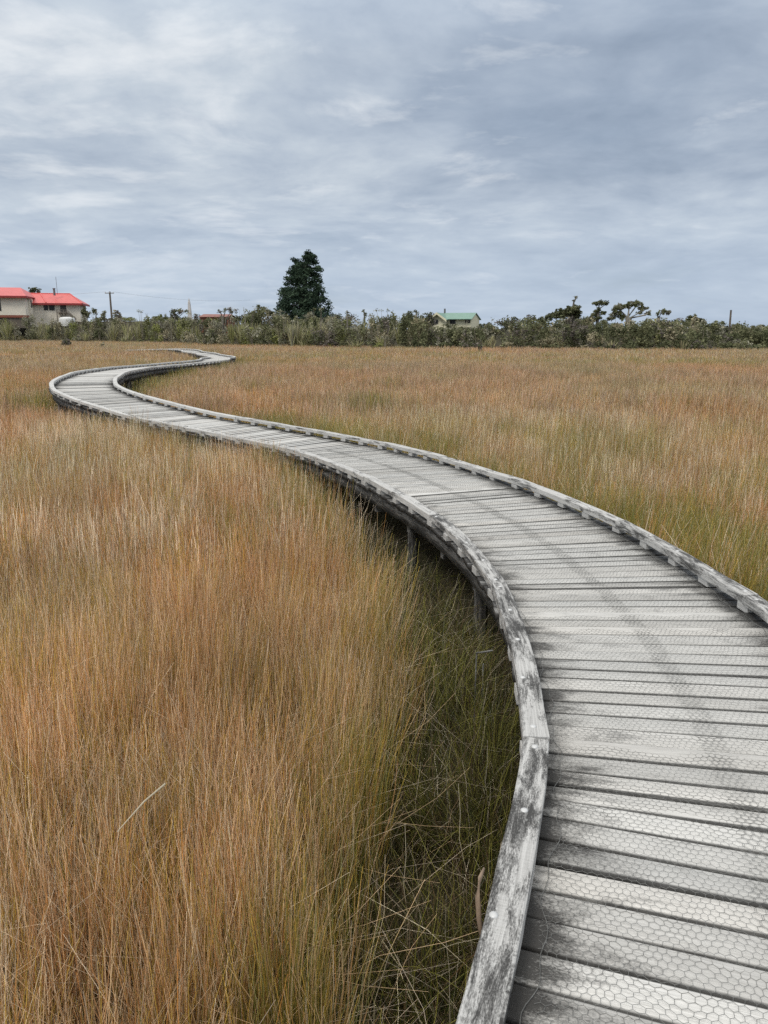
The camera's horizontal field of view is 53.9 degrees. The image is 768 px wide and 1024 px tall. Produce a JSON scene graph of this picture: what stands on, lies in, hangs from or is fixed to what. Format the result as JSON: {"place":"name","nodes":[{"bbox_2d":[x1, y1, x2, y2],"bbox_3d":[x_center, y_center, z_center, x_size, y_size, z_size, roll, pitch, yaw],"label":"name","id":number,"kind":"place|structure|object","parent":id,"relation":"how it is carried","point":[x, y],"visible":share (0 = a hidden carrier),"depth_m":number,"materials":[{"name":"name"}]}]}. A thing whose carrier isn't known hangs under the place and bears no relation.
{"place":"outdoors","nodes":[
{"label":"outdoors","id":0,"kind":"place"},
{"bbox_2d":[1,321,765,1023],"bbox_3d":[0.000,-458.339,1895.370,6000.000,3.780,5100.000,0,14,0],"label":"ground","id":1,"kind":"structure","parent":0,"point":[427,549],"depth_m":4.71,"materials":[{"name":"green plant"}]},
{"bbox_2d":[0,320,15,340],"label":"flax","id":2,"kind":"object","parent":1,"relation":"on","point":[7,334],"visible":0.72,"depth_m":117.49,"materials":[{"name":"green plant"}]},
{"bbox_2d":[21,315,36,339],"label":"shrub","id":3,"kind":"object","parent":1,"relation":"on","point":[30,334],"visible":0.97,"depth_m":118.38,"materials":[{"name":"green plant"}]},
{"bbox_2d":[28,287,41,292],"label":"roadside tree","id":4,"kind":"object","parent":1,"relation":"on","point":[31,290],"visible":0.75,"depth_m":158.36,"materials":[{"name":"green plant"}]},
{"bbox_2d":[0,282,89,327],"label":"red roofed house","id":5,"kind":"structure","parent":1,"relation":"on","point":[17,305],"depth_m":129.97,"materials":[{"name":"painted iron"},{"name":"cream plaster render"},{"name":"glass"}]},
{"bbox_2d":[60,305,65,311],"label":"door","id":6,"kind":"structure","parent":5,"relation":"in","point":[62,307],"depth_m":130.97,"materials":[{"name":"grey"}]},
{"bbox_2d":[60,339,71,345],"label":"shrub","id":7,"kind":"object","parent":1,"relation":"on","point":[64,341],"visible":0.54,"depth_m":81.86,"materials":[{"name":"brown plant"}]},
{"bbox_2d":[59,317,74,325],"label":"water tank","id":8,"kind":"object","parent":1,"relation":"on","point":[62,320],"visible":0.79,"depth_m":127.95,"materials":[{"name":"white paint"}]},
{"bbox_2d":[81,307,90,326],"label":"round shrub tree","id":9,"kind":"object","parent":1,"relation":"on","point":[85,312],"visible":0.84,"depth_m":125.66,"materials":[{"name":"green plant"}]},
{"bbox_2d":[91,308,97,327],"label":"windblown tree","id":10,"kind":"object","parent":1,"relation":"on","point":[94,310],"visible":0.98,"depth_m":123.66,"materials":[{"name":"green plant"}]},
{"bbox_2d":[99,311,106,330],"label":"feathery tree","id":11,"kind":"object","parent":1,"relation":"on","point":[103,314],"visible":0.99,"depth_m":122.79,"materials":[{"name":"green plant"}]},
{"bbox_2d":[105,291,113,317],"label":"utility pole","id":12,"kind":"object","parent":1,"relation":"on","point":[110,293],"visible":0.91,"depth_m":134.87,"materials":[{"name":"grey wood"}]},
{"bbox_2d":[112,310,122,319],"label":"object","id":13,"kind":"object","parent":1,"relation":"on","point":[117,312],"visible":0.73,"depth_m":121.73,"materials":[{"name":"green plant"}]},
{"bbox_2d":[169,308,188,340],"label":"twin headed tree","id":14,"kind":"object","parent":1,"relation":"on","point":[174,311],"visible":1,"depth_m":114.08,"materials":[{"name":"green plant"}]},
{"bbox_2d":[188,299,193,319],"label":"obelisk","id":15,"kind":"object","parent":1,"relation":"on","point":[189,308],"visible":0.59,"depth_m":125.37,"materials":[{"name":"stone"}]},
{"bbox_2d":[203,328,218,344],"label":"shrub","id":16,"kind":"object","parent":1,"relation":"on","point":[210,331],"visible":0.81,"depth_m":91.41,"materials":[{"name":"green plant"}]},
{"bbox_2d":[199,314,234,339],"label":"shed","id":17,"kind":"structure","parent":1,"relation":"on","point":[211,316],"depth_m":108.96,"materials":[{"name":"red brick"}]},
{"bbox_2d":[217,307,237,334],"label":"grey twiggy tree","id":18,"kind":"object","parent":1,"relation":"on","point":[230,312],"visible":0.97,"depth_m":96.89,"materials":[{"name":"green plant"}]},
{"bbox_2d":[226,323,235,344],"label":"flax","id":19,"kind":"object","parent":1,"relation":"on","point":[232,333],"visible":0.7,"depth_m":87.44,"materials":[{"name":"green plant"}]},
{"bbox_2d":[244,304,274,325],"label":"bushy tree","id":20,"kind":"object","parent":1,"relation":"on","point":[269,311],"visible":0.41,"depth_m":96.55,"materials":[{"name":"green plant"}]},
{"bbox_2d":[0,346,518,1023],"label":"rush grass","id":21,"kind":"structure","parent":1,"relation":"on","point":[192,628],"depth_m":3.66,"materials":[{"name":"brown plant"}]},
{"bbox_2d":[117,783,165,831],"bbox_3d":[-0.674,0.818,2.102,0.006,0.020,0.213,5,14,19],"label":"broken stalk","id":22,"kind":"object","parent":21,"relation":"on","point":[158,789],"visible":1,"depth_m":2.11,"materials":[{"name":"beige plant"}]},
{"bbox_2d":[253,324,274,344],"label":"shrub","id":23,"kind":"object","parent":1,"relation":"on","point":[264,331],"visible":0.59,"depth_m":85.47,"materials":[{"name":"green plant"}]},
{"bbox_2d":[286,324,295,345],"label":"flax","id":24,"kind":"object","parent":1,"relation":"on","point":[291,334],"visible":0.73,"depth_m":79.69,"materials":[{"name":"green plant"}]},
{"bbox_2d":[273,249,335,326],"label":"conifer tree","id":25,"kind":"object","parent":1,"relation":"on","point":[300,273],"visible":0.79,"depth_m":115.68,"materials":[{"name":"green plant"}]},
{"bbox_2d":[310,328,325,347],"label":"shrub","id":26,"kind":"object","parent":1,"relation":"on","point":[322,337],"visible":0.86,"depth_m":78.80,"materials":[{"name":"green plant"}]},
{"bbox_2d":[323,331,337,346],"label":"shrub","id":27,"kind":"object","parent":1,"relation":"on","point":[331,341],"visible":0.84,"depth_m":77.80,"materials":[{"name":"green plant"}]},
{"bbox_2d":[345,310,350,342],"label":"sapling","id":28,"kind":"object","parent":1,"relation":"on","point":[347,313],"visible":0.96,"depth_m":85.19,"materials":[{"name":"green plant"}]},
{"bbox_2d":[0,338,767,600],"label":"rush grass","id":29,"kind":"structure","parent":1,"relation":"on","point":[669,445],"depth_m":15.99,"materials":[{"name":"brown plant"}]},
{"bbox_2d":[0,306,767,350],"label":"scrub thicket","id":30,"kind":"object","parent":1,"relation":"on","point":[420,332],"visible":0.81,"depth_m":79.74,"materials":[{"name":"green plant"}]},
{"bbox_2d":[49,348,767,1023],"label":"boardwalk","id":31,"kind":"structure","parent":1,"relation":"on","point":[631,880],"depth_m":3.05,"materials":[{"name":"grey wood"}]},
{"bbox_2d":[430,309,480,331],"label":"green roofed house","id":32,"kind":"structure","parent":1,"relation":"on","point":[459,319],"depth_m":102.80,"materials":[{"name":"paint"}]},
{"bbox_2d":[475,867,484,937],"bbox_3d":[0.262,1.074,2.070,0.027,0.168,0.087,1,14,5],"label":"dead stick","id":33,"kind":"object","parent":1,"relation":"on","point":[478,910],"visible":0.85,"depth_m":2.05,"materials":[{"name":"brown wood"}]},
{"bbox_2d":[473,650,492,738],"bbox_3d":[0.566,1.141,4.346,0.105,0.736,0.018,-3,14,-11],"label":"stake frame","id":34,"kind":"object","parent":1,"relation":"on","point":[482,681],"visible":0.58,"depth_m":4.29,"materials":[{"name":"wood"}]},
{"bbox_2d":[489,337,495,349],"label":"flax","id":35,"kind":"object","parent":1,"relation":"on","point":[492,343],"visible":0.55,"depth_m":70.18,"materials":[{"name":"green plant"}]},
{"bbox_2d":[535,304,582,344],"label":"windswept tree","id":36,"kind":"object","parent":1,"relation":"on","point":[574,311],"visible":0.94,"depth_m":77.12,"materials":[{"name":"green plant"}]},
{"bbox_2d":[583,299,608,344],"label":"layered tree","id":37,"kind":"object","parent":1,"relation":"on","point":[596,314],"visible":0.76,"depth_m":79.09,"materials":[{"name":"green plant"}]},
{"bbox_2d":[606,299,650,339],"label":"spreading tree","id":38,"kind":"object","parent":1,"relation":"on","point":[616,313],"visible":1,"depth_m":81.04,"materials":[{"name":"green plant"}]},
{"bbox_2d":[635,318,660,346],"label":"shrub","id":39,"kind":"object","parent":1,"relation":"on","point":[657,339],"visible":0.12,"depth_m":75.66,"materials":[{"name":"green plant"}]},
{"bbox_2d":[656,308,670,343],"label":"umbrella tree","id":40,"kind":"object","parent":1,"relation":"on","point":[664,312],"visible":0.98,"depth_m":81.16,"materials":[{"name":"green plant"}]},
{"bbox_2d":[686,313,702,327],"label":"round tree","id":41,"kind":"object","parent":1,"relation":"on","point":[689,317],"visible":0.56,"depth_m":81.30,"materials":[{"name":"green plant"}]},
{"bbox_2d":[728,310,731,332],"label":"utility pole","id":42,"kind":"object","parent":1,"relation":"on","point":[730,316],"visible":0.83,"depth_m":89.07,"materials":[{"name":"grey wood"}]},
{"bbox_2d":[0,0,767,328],"label":"sky","id":43,"kind":"structure","parent":0,"point":[496,159],"materials":[{"name":"grey"}]}
]}

